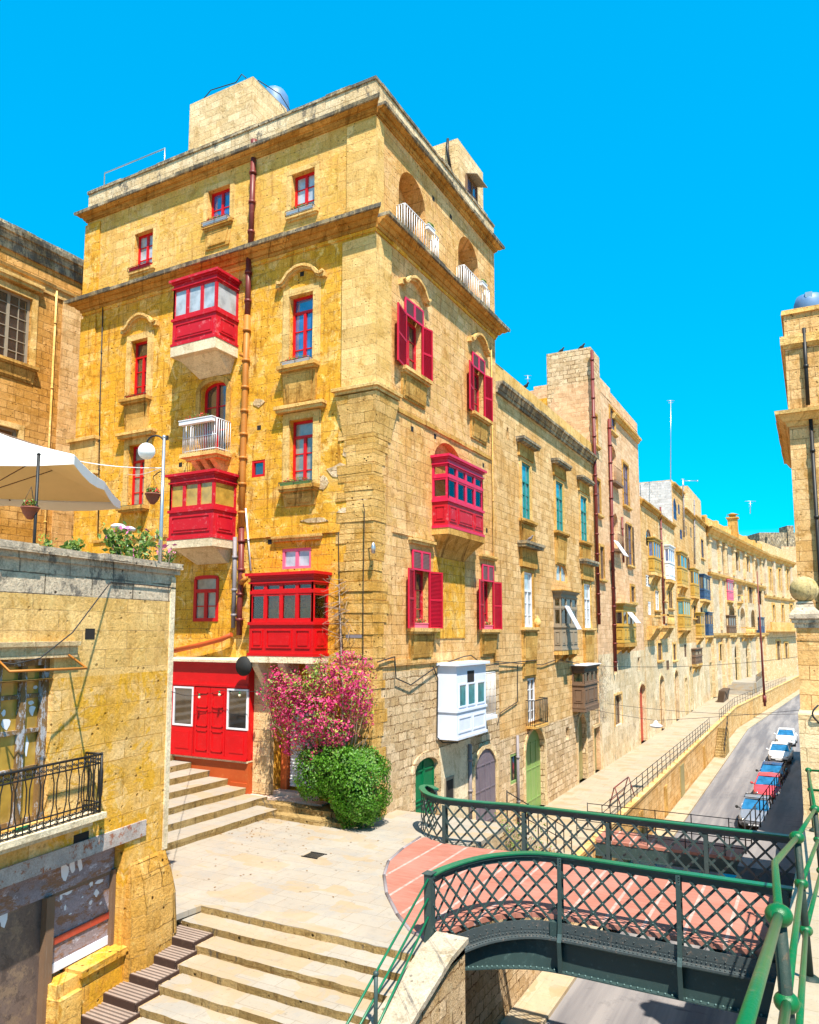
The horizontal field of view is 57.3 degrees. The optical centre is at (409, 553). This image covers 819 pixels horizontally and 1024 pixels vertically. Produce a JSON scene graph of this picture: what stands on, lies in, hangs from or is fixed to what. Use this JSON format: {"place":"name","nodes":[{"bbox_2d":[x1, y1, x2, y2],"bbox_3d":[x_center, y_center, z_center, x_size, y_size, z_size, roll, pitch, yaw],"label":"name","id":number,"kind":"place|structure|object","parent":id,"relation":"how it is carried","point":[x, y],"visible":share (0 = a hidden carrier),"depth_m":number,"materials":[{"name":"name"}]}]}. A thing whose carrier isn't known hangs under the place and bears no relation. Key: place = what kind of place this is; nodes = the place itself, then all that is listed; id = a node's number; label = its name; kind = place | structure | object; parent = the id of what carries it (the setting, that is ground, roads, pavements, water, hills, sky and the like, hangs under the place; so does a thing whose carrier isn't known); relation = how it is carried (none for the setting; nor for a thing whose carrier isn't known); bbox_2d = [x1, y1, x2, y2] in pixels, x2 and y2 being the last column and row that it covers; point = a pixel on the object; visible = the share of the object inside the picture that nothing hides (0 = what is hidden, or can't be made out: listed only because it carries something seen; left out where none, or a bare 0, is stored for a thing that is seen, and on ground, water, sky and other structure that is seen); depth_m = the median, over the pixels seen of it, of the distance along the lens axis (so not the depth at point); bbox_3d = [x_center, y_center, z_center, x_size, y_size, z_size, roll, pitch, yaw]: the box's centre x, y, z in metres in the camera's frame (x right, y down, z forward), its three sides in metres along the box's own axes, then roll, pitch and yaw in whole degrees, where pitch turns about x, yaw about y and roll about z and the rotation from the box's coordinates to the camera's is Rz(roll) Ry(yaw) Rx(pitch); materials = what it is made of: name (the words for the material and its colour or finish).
{"place":"outdoors","nodes":[
{"label":"outdoors","id":0,"kind":"place"},
{"bbox_2d":[166,810,508,967],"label":"plaza","id":1,"kind":"structure","parent":0,"point":[273,881],"depth_m":18.69,"materials":[{"name":"stone"}]},
{"bbox_2d":[64,75,509,828],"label":"corner house","id":2,"kind":"structure","parent":1,"relation":"on","point":[366,291],"depth_m":27.96,"materials":[{"name":"yellow stone"}]},
{"bbox_2d":[104,148,165,184],"bbox_3d":[-12.067,-16.632,32.800,3.802,1.237,0.052,-3,-7,28],"label":"roof rail","id":3,"kind":"object","parent":2,"relation":"attached to","point":[164,149],"visible":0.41,"depth_m":32.75,"materials":[{"name":"metal"}]},
{"bbox_2d":[131,446,144,504],"bbox_3d":[-10.983,-3.161,30.743,0.953,2.587,0.095,-3,-7,28],"label":"window","id":4,"kind":"structure","parent":2,"relation":"in","point":[137,480],"depth_m":30.83,"materials":[{"name":"red paint"}]},
{"bbox_2d":[134,341,146,394],"bbox_3d":[-11.066,-7.617,31.249,0.961,2.534,0.095,-3,-7,28],"label":"window","id":5,"kind":"structure","parent":2,"relation":"in","point":[141,348],"depth_m":31.36,"materials":[{"name":"red paint"}]},
{"bbox_2d":[138,232,152,264],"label":"window","id":6,"kind":"structure","parent":2,"relation":"in","point":[145,241],"depth_m":31.90,"materials":[{"name":"red paint"}]},
{"bbox_2d":[178,413,215,426],"bbox_3d":[-7.943,-5.064,28.017,1.686,0.386,0.242,-3,-7,28],"label":"flower box","id":7,"kind":"object","parent":2,"relation":"attached to","point":[197,420],"visible":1,"depth_m":27.93,"materials":[{"name":"white paint"}]},
{"bbox_2d":[193,575,218,621],"bbox_3d":[-7.628,1.665,28.177,1.237,1.736,0.095,-3,-7,28],"label":"window","id":8,"kind":"structure","parent":2,"relation":"in","point":[206,587],"depth_m":28.17,"materials":[{"name":"red paint"}]},
{"bbox_2d":[204,383,225,450],"bbox_3d":[-7.423,-5.238,29.034,1.303,2.824,0.090,-3,-7,28],"label":"balcony door","id":9,"kind":"structure","parent":2,"relation":"in","point":[215,395],"depth_m":29.10,"materials":[{"name":"red paint"}]},
{"bbox_2d":[201,213,229,226],"bbox_3d":[-7.632,-13.197,29.602,1.356,0.366,0.250,-3,-7,28],"label":"flower box","id":10,"kind":"object","parent":2,"relation":"attached to","point":[214,219],"visible":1,"depth_m":29.54,"materials":[{"name":"white paint"}]},
{"bbox_2d":[211,188,229,217],"bbox_3d":[-7.436,-13.780,29.924,1.135,1.473,0.090,-3,-7,28],"label":"window","id":11,"kind":"structure","parent":2,"relation":"in","point":[220,200],"depth_m":30.00,"materials":[{"name":"red paint"}]},
{"bbox_2d":[236,656,251,675],"bbox_3d":[-5.545,3.903,26.209,0.709,0.680,0.853,-3,-7,28],"label":"round sign","id":12,"kind":"object","parent":2,"relation":"attached to","point":[243,665],"visible":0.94,"depth_m":25.82,"materials":[{"name":"black metal"}]},
{"bbox_2d":[252,459,264,477],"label":"window","id":13,"kind":"structure","parent":2,"relation":"in","point":[258,466],"depth_m":27.60,"materials":[{"name":"red paint"}]},
{"bbox_2d":[266,85,288,110],"bbox_3d":[-5.957,-18.660,33.093,1.240,4.020,1.221,-3,-7,28],"label":"water tank","id":14,"kind":"object","parent":2,"relation":"on","point":[281,91],"visible":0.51,"depth_m":32.75,"materials":[{"name":"silver plastic"}]},
{"bbox_2d":[280,680,291,788],"bbox_3d":[-4.328,6.316,26.375,0.262,3.779,0.240,-3,-7,28],"label":"door","id":15,"kind":"structure","parent":2,"relation":"in","point":[285,761],"depth_m":26.18,"materials":[{"name":"orange paint"}]},
{"bbox_2d":[278,477,312,485],"bbox_3d":[-4.018,-2.548,26.419,1.361,0.353,0.234,-3,-7,28],"label":"flower box","id":16,"kind":"object","parent":2,"relation":"on","point":[293,481],"visible":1,"depth_m":26.37,"materials":[{"name":"green plant"}]},
{"bbox_2d":[280,355,312,365],"bbox_3d":[-4.047,-6.953,26.890,1.284,0.353,0.234,-3,-7,28],"label":"flower box","id":17,"kind":"object","parent":2,"relation":"on","point":[294,359],"visible":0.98,"depth_m":26.84,"materials":[{"name":"white paint"}]},
{"bbox_2d":[282,547,310,568],"bbox_3d":[-3.941,0.161,26.408,1.258,0.721,0.090,-3,-7,28],"label":"window","id":18,"kind":"structure","parent":2,"relation":"in","point":[295,558],"depth_m":26.39,"materials":[{"name":"pink paint"}]},
{"bbox_2d":[285,202,314,216],"bbox_3d":[-4.013,-12.695,27.586,1.260,0.356,0.237,-3,-7,28],"label":"flower box","id":19,"kind":"object","parent":2,"relation":"on","point":[300,209],"visible":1,"depth_m":27.48,"materials":[{"name":"white paint"}]},
{"bbox_2d":[292,295,312,358],"bbox_3d":[-3.800,-8.093,27.365,1.063,2.681,0.095,-3,-7,28],"label":"window","id":20,"kind":"structure","parent":2,"relation":"in","point":[303,306],"depth_m":27.45,"materials":[{"name":"red paint"}]},
{"bbox_2d":[293,420,312,480],"bbox_3d":[-3.727,-3.581,26.859,1.039,2.420,0.095,-3,-7,28],"label":"window","id":21,"kind":"structure","parent":2,"relation":"in","point":[302,430],"depth_m":26.94,"materials":[{"name":"red paint"}]},
{"bbox_2d":[295,171,314,207],"bbox_3d":[-3.815,-13.345,27.918,1.038,1.639,0.090,-3,-7,28],"label":"window","id":22,"kind":"structure","parent":2,"relation":"in","point":[304,185],"depth_m":27.98,"materials":[{"name":"red paint"}]},
{"bbox_2d":[256,576,376,785],"bbox_3d":[-3.118,4.239,24.310,4.438,7.202,1.820,-3,-7,28],"label":"bougainvillea","id":23,"kind":"object","parent":2,"relation":"attached to","point":[317,726],"visible":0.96,"depth_m":24.07,"materials":[{"name":"pink plant"}]},
{"bbox_2d":[363,503,364,657],"bbox_3d":[-1.524,0.912,24.800,0.079,5.230,0.027,-3,-7,28],"label":"facade cable","id":24,"kind":"object","parent":2,"relation":"attached to","point":[363,584],"visible":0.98,"depth_m":24.77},
{"bbox_2d":[407,321,415,369],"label":"window","id":25,"kind":"structure","parent":2,"relation":"in","point":[411,330],"depth_m":28.55,"materials":[{"name":"paint"}]},
{"bbox_2d":[415,571,422,621],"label":"window","id":26,"kind":"structure","parent":2,"relation":"in","point":[418,575],"depth_m":28.10,"materials":[{"name":"paint"}]},
{"bbox_2d":[416,758,433,813],"bbox_3d":[0.487,8.562,27.369,0.110,2.162,1.816,-3,-7,28],"label":"door","id":27,"kind":"structure","parent":2,"relation":"in","point":[425,769],"depth_m":27.40,"materials":[{"name":"green paint"}]},
{"bbox_2d":[377,655,536,684],"bbox_3d":[2.746,4.622,31.475,0.042,1.057,16.031,-3,-7,28],"label":"facade cable","id":28,"kind":"object","parent":2,"relation":"attached to","point":[438,665],"visible":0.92,"depth_m":27.62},
{"bbox_2d":[465,174,477,202],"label":"window","id":29,"kind":"structure","parent":2,"relation":"in","point":[470,186],"depth_m":35.21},
{"bbox_2d":[474,373,478,411],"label":"window","id":30,"kind":"structure","parent":2,"relation":"in","point":[476,377],"depth_m":34.01,"materials":[{"name":"paint"}]},
{"bbox_2d":[475,749,495,821],"bbox_3d":[3.221,10.061,32.012,0.080,3.466,2.366,-3,-7,28],"label":"door","id":31,"kind":"structure","parent":2,"relation":"in","point":[485,782],"depth_m":32.11,"materials":[{"name":"purple wood"}]},
{"bbox_2d":[484,582,487,621],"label":"window","id":32,"kind":"structure","parent":2,"relation":"in","point":[485,583],"depth_m":33.76,"materials":[{"name":"paint"}]},
{"bbox_2d":[292,743,392,828],"bbox_3d":[-2.224,7.243,23.631,3.343,2.524,1.851,-3,-7,28],"label":"bush","id":33,"kind":"object","parent":1,"relation":"on","point":[352,792],"visible":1,"depth_m":23.12,"materials":[{"name":"green plant"}]},
{"bbox_2d":[495,812,551,851],"bbox_3d":[3.418,9.083,22.985,1.734,2.269,1.266,-3,-7,28],"label":"weed shrub","id":34,"kind":"object","parent":1,"relation":"on","point":[515,848],"visible":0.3,"depth_m":23.06,"materials":[{"name":"green plant"}]},
{"bbox_2d":[382,784,795,1019],"bbox_3d":[3.205,7.741,17.413,10.533,2.400,7.877,-3,-7,28],"label":"iron footbridge","id":35,"kind":"object","parent":1,"relation":"on","point":[468,886],"visible":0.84,"depth_m":15.84,"materials":[{"name":"green paint"}]},
{"bbox_2d":[0,0,818,535],"label":"sky","id":36,"kind":"structure","parent":0,"point":[650,168],"materials":[{"name":"blue"}]},
{"bbox_2d":[131,727,728,1023],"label":"steps","id":37,"kind":"structure","parent":0,"point":[249,956],"depth_m":14.31,"materials":[{"name":"stone"}]},
{"bbox_2d":[0,218,83,547],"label":"ochre townhouse","id":38,"kind":"structure","parent":37,"relation":"on","point":[41,281],"depth_m":35.69,"materials":[{"name":"stone"}]},
{"bbox_2d":[0,288,29,362],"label":"window","id":39,"kind":"structure","parent":38,"relation":"in","point":[14,309],"depth_m":34.95,"materials":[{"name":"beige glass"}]},
{"bbox_2d":[0,539,183,1023],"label":"terrace building","id":40,"kind":"structure","parent":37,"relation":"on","point":[87,904],"depth_m":13.73,"materials":[{"name":"yellow stone"}]},
{"bbox_2d":[0,658,49,828],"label":"window","id":41,"kind":"structure","parent":40,"relation":"in","point":[23,705],"depth_m":12.77,"materials":[{"name":"blue paint"}]},
{"bbox_2d":[33,452,40,542],"bbox_3d":[-7.356,-0.446,14.724,0.083,3.166,0.083,-1,-6,6],"label":"parasol pole","id":42,"kind":"object","parent":40,"relation":"on","point":[36,495],"visible":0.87,"depth_m":14.78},
{"bbox_2d":[20,487,39,519],"bbox_3d":[-7.465,-1.002,14.787,0.350,0.662,0.353,-3,-7,28],"label":"hanging basket","id":43,"kind":"object","parent":42,"relation":"hanging from","point":[30,509],"visible":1,"depth_m":14.69,"materials":[{"name":"ceramic"}]},
{"bbox_2d":[0,432,120,510],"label":"parasol","id":44,"kind":"object","parent":40,"relation":"on","point":[69,482],"visible":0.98,"depth_m":19.82,"materials":[{"name":"white fabric"}]},
{"bbox_2d":[36,533,87,551],"bbox_3d":[-6.869,0.366,14.885,1.148,1.584,0.660,-1,-6,8],"label":"potted shrub","id":45,"kind":"object","parent":40,"relation":"on","point":[73,545],"visible":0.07,"depth_m":14.80,"materials":[{"name":"green plant"}]},
{"bbox_2d":[98,521,162,559],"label":"geraniums","id":46,"kind":"object","parent":40,"relation":"on","point":[126,547],"visible":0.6,"depth_m":15.64,"materials":[{"name":"plant"}]},
{"bbox_2d":[138,435,165,561],"bbox_3d":[-5.831,-0.687,16.826,0.665,4.079,0.380,-1,-6,14],"label":"street lamp","id":47,"kind":"object","parent":40,"relation":"on","point":[146,450],"visible":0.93,"depth_m":16.90,"materials":[{"name":"metal"}]},
{"bbox_2d":[145,477,160,504],"bbox_3d":[-5.793,-1.432,16.939,0.350,0.642,0.345,-3,-7,28],"label":"hanging basket","id":48,"kind":"object","parent":47,"relation":"hanging from","point":[152,494],"visible":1,"depth_m":16.84,"materials":[{"name":"ceramic"}]},
{"bbox_2d":[153,544,176,562],"bbox_3d":[-5.541,0.357,16.956,0.519,1.232,0.474,2,-6,-14],"label":"flowering sprig","id":49,"kind":"object","parent":40,"relation":"on","point":[168,552],"visible":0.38,"depth_m":16.99,"materials":[{"name":"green plant"}]},
{"bbox_2d":[81,1002,139,1023],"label":"step","id":50,"kind":"object","parent":37,"relation":"on","point":[104,1013],"visible":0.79,"depth_m":13.45,"materials":[{"name":"brown wood"}]},
{"bbox_2d":[103,981,159,1011],"bbox_3d":[-5.213,8.280,14.072,0.960,0.180,0.675,-3,-7,28],"label":"step","id":51,"kind":"object","parent":37,"relation":"on","point":[129,996],"visible":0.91,"depth_m":13.91,"materials":[{"name":"brown wood"}]},
{"bbox_2d":[128,964,179,989],"bbox_3d":[-5.017,8.184,14.598,0.960,0.180,0.675,-3,-7,28],"label":"step","id":52,"kind":"object","parent":37,"relation":"on","point":[154,976],"visible":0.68,"depth_m":14.38,"materials":[{"name":"brown wood"}]},
{"bbox_2d":[147,943,196,968],"bbox_3d":[-4.821,8.088,15.125,0.960,0.180,0.675,-3,-7,28],"label":"step","id":53,"kind":"object","parent":37,"relation":"on","point":[171,956],"visible":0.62,"depth_m":14.89,"materials":[{"name":"brown wood"}]},
{"bbox_2d":[165,924,212,949],"bbox_3d":[-4.626,7.991,15.651,0.960,0.180,0.675,-3,-7,28],"label":"wooden slatted step","id":54,"kind":"object","parent":37,"relation":"on","point":[185,937],"visible":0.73,"depth_m":15.45,"materials":[{"name":"brown wood"}]},
{"bbox_2d":[346,879,428,1023],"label":"handrail","id":55,"kind":"object","parent":37,"relation":"on","point":[376,988],"visible":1,"depth_m":12.79,"materials":[{"name":"metal"}]},
{"bbox_2d":[506,790,571,853],"bbox_3d":[4.780,9.796,26.886,0.039,3.840,7.041,-3,-7,28],"label":"stair railing","id":56,"kind":"object","parent":37,"relation":"on","point":[507,792],"visible":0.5,"depth_m":26.48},
{"bbox_2d":[500,690,799,1023],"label":"pavement","id":57,"kind":"structure","parent":0,"point":[541,998],"depth_m":24.96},
{"bbox_2d":[576,675,798,923],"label":"retaining wall","id":58,"kind":"structure","parent":57,"relation":"on","point":[667,789],"depth_m":54.31,"materials":[{"name":"stone"}]},
{"bbox_2d":[601,719,709,828],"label":"walkway railing","id":59,"kind":"object","parent":58,"relation":"on","point":[653,769],"visible":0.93,"depth_m":44.45,"materials":[{"name":"metal"}]},
{"bbox_2d":[576,803,757,874],"bbox_3d":[10.964,11.950,31.588,7.494,1.740,1.940,-3,-7,28],"label":"plain footbridge","id":60,"kind":"object","parent":58,"relation":"on","point":[719,863],"visible":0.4,"depth_m":31.10,"materials":[{"name":"metal"}]},
{"bbox_2d":[680,763,684,796],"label":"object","id":61,"kind":"structure","parent":58,"relation":"in","point":[682,778],"depth_m":52.40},
{"bbox_2d":[719,676,785,719],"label":"walkway railing","id":62,"kind":"object","parent":58,"relation":"on","point":[745,698],"visible":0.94,"depth_m":90.86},
{"bbox_2d":[515,666,798,853],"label":"walkway","id":63,"kind":"structure","parent":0,"point":[600,785],"depth_m":47.78,"materials":[{"name":"stone"}]},
{"bbox_2d":[495,363,602,825],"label":"ochre townhouse","id":64,"kind":"structure","parent":63,"relation":"on","point":[546,457],"depth_m":40.39,"materials":[{"name":"stone"}]},
{"bbox_2d":[510,753,516,784],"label":"window","id":65,"kind":"structure","parent":64,"relation":"in","point":[513,765],"depth_m":35.39,"materials":[{"name":"green glass"}]},
{"bbox_2d":[522,462,529,519],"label":"window","id":66,"kind":"structure","parent":64,"relation":"in","point":[525,468],"depth_m":38.89,"materials":[{"name":"teal paint"}]},
{"bbox_2d":[524,572,531,626],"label":"window","id":67,"kind":"structure","parent":64,"relation":"in","point":[527,576],"depth_m":38.42,"materials":[{"name":"white paint"}]},
{"bbox_2d":[527,677,534,721],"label":"window","id":68,"kind":"structure","parent":64,"relation":"in","point":[530,681],"depth_m":38.10,"materials":[{"name":"white paint"}]},
{"bbox_2d":[526,729,540,805],"bbox_3d":[6.143,10.929,38.056,0.080,4.082,3.037,-3,-7,28],"label":"door","id":69,"kind":"structure","parent":64,"relation":"in","point":[533,774],"depth_m":38.42,"materials":[{"name":"wood"}]},
{"bbox_2d":[556,481,562,530],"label":"window","id":70,"kind":"structure","parent":64,"relation":"in","point":[558,486],"depth_m":44.02,"materials":[{"name":"teal paint"}]},
{"bbox_2d":[556,565,566,582],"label":"window","id":71,"kind":"structure","parent":64,"relation":"in","point":[561,573],"depth_m":43.87,"materials":[{"name":"glass"}]},
{"bbox_2d":[578,718,582,779],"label":"door","id":72,"kind":"structure","parent":64,"relation":"in","point":[580,723],"depth_m":46.04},
{"bbox_2d":[581,496,586,540],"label":"window","id":73,"kind":"structure","parent":64,"relation":"in","point":[583,500],"depth_m":48.63,"materials":[{"name":"glass"}]},
{"bbox_2d":[584,584,590,627],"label":"window","id":74,"kind":"structure","parent":64,"relation":"in","point":[586,587],"depth_m":48.36,"materials":[{"name":"white paint"}]},
{"bbox_2d":[598,654,610,720],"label":"dry creeper","id":75,"kind":"object","parent":64,"relation":"attached to","point":[604,688],"visible":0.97,"depth_m":49.45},
{"bbox_2d":[530,347,647,769],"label":"tall tenement","id":76,"kind":"structure","parent":63,"relation":"on","point":[576,394],"depth_m":54.15,"materials":[{"name":"stone"}]},
{"bbox_2d":[623,463,628,505],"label":"window","id":77,"kind":"structure","parent":76,"relation":"in","point":[625,472],"depth_m":60.20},
{"bbox_2d":[640,496,665,738],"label":"narrow townhouse","id":78,"kind":"structure","parent":63,"relation":"on","point":[650,513],"depth_m":66.57,"materials":[{"name":"stone"}]},
{"bbox_2d":[639,480,691,718],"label":"tall blue windowed house","id":79,"kind":"structure","parent":63,"relation":"on","point":[666,497],"depth_m":80.91,"materials":[{"name":"stone"}]},
{"bbox_2d":[658,507,679,727],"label":"stone townhouse","id":80,"kind":"structure","parent":63,"relation":"on","point":[668,614],"depth_m":73.96,"materials":[{"name":"stone"}]},
{"bbox_2d":[684,507,702,710],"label":"shuttered townhouse","id":81,"kind":"structure","parent":63,"relation":"on","point":[695,651],"depth_m":88.72,"materials":[{"name":"stone"}]},
{"bbox_2d":[680,486,713,704],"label":"pale townhouse","id":82,"kind":"structure","parent":63,"relation":"on","point":[703,614],"depth_m":97.52,"materials":[{"name":"stone"}]},
{"bbox_2d":[717,688,729,702],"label":"folded tables","id":83,"kind":"object","parent":63,"relation":"on","point":[723,695],"visible":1,"depth_m":96.02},
{"bbox_2d":[701,513,768,697],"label":"pale palazzo","id":84,"kind":"structure","parent":63,"relation":"on","point":[735,558],"depth_m":116.92,"materials":[{"name":"stone"}]},
{"bbox_2d":[728,676,762,694],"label":"entrance stair","id":85,"kind":"object","parent":63,"relation":"on","point":[743,686],"visible":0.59,"depth_m":109.81,"materials":[{"name":"stone"}]},
{"bbox_2d":[757,541,797,680],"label":"cream palace","id":86,"kind":"structure","parent":63,"relation":"on","point":[778,566],"depth_m":147.35,"materials":[{"name":"stone"}]},
{"bbox_2d":[777,547,797,664],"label":"distant pink house","id":87,"kind":"structure","parent":63,"relation":"on","point":[792,552],"depth_m":205.95,"materials":[{"name":"stone"}]},
{"bbox_2d":[546,694,800,1023],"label":"road","id":88,"kind":"structure","parent":0,"point":[584,1001],"depth_m":28.00,"materials":[{"name":"asphalt"}]},
{"bbox_2d":[735,794,773,826],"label":"parked car","id":89,"kind":"object","parent":88,"relation":"on","point":[747,805],"visible":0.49,"depth_m":44.58,"materials":[{"name":"silver metal"}]},
{"bbox_2d":[756,571,766,705],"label":"leaning pole","id":90,"kind":"object","parent":88,"relation":"on","point":[763,685],"visible":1,"depth_m":99.06,"materials":[{"name":"red paint"}]},
{"bbox_2d":[750,772,783,798],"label":"parked car","id":91,"kind":"object","parent":88,"relation":"on","point":[763,780],"visible":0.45,"depth_m":51.89,"materials":[{"name":"red paint"}]},
{"bbox_2d":[755,761,787,779],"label":"parked car","id":92,"kind":"object","parent":88,"relation":"on","point":[772,766],"visible":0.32,"depth_m":56.74,"materials":[{"name":"blue paint"}]},
{"bbox_2d":[766,741,793,763],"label":"parked car","id":93,"kind":"object","parent":88,"relation":"on","point":[781,751],"visible":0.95,"depth_m":66.38,"materials":[{"name":"white paint"}]},
{"bbox_2d":[774,727,797,746],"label":"parked car","id":94,"kind":"object","parent":88,"relation":"on","point":[790,735],"visible":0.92,"depth_m":76.39,"materials":[{"name":"white paint"}]},
{"bbox_2d":[737,759,803,1023],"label":"ramp","id":95,"kind":"structure","parent":0,"point":[785,814],"depth_m":27.10,"materials":[{"name":"asphalt"}]},
{"bbox_2d":[744,758,789,853],"bbox_3d":[18.108,11.416,36.973,0.039,4.490,36.041,-3,-7,28],"label":"ramp railing","id":96,"kind":"object","parent":95,"relation":"on","point":[786,771],"visible":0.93,"depth_m":30.07,"materials":[{"name":"metal"}]},
{"bbox_2d":[747,526,795,546],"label":"distant stone block","id":97,"kind":"structure","parent":0,"point":[784,536],"depth_m":236.62,"materials":[{"name":"stone"}]},
{"bbox_2d":[767,815,818,1023],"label":"terrace","id":98,"kind":"structure","parent":0,"point":[811,1011],"depth_m":7.18,"materials":[{"name":"stone"}]},
{"bbox_2d":[735,767,818,1023],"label":"pipe railing","id":99,"kind":"object","parent":98,"relation":"on","point":[787,1001],"visible":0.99,"depth_m":3.76,"materials":[{"name":"metal"}]},
{"bbox_2d":[774,304,818,609],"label":"corner tower house","id":100,"kind":"structure","parent":98,"relation":"on","point":[797,423],"depth_m":24.84,"materials":[{"name":"stone"}]},
{"bbox_2d":[793,291,818,308],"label":"water tank","id":101,"kind":"object","parent":100,"relation":"on","point":[810,298],"visible":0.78,"depth_m":26.10,"materials":[{"name":"silver plastic"}]},
{"bbox_2d":[789,576,818,709],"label":"ball topped pillar","id":102,"kind":"structure","parent":98,"relation":"on","point":[804,612],"depth_m":17.48,"materials":[{"name":"stone"}]},
{"bbox_2d":[798,709,818,816],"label":"terrace side wall","id":103,"kind":"structure","parent":98,"relation":"on","point":[809,736],"depth_m":16.16,"materials":[{"name":"stone"}]},
{"label":"ground","id":104,"kind":"structure","parent":0,"visible":0},
{"bbox_2d":[129,827,578,1023],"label":"plaza retaining wall","id":105,"kind":"structure","parent":104,"relation":"on","point":[493,996],"depth_m":21.91,"materials":[{"name":"stone"}]},
{"bbox_2d":[369,931,468,1023],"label":"sloping parapet","id":106,"kind":"structure","parent":104,"relation":"on","point":[430,988],"depth_m":13.43,"materials":[{"name":"stone"}]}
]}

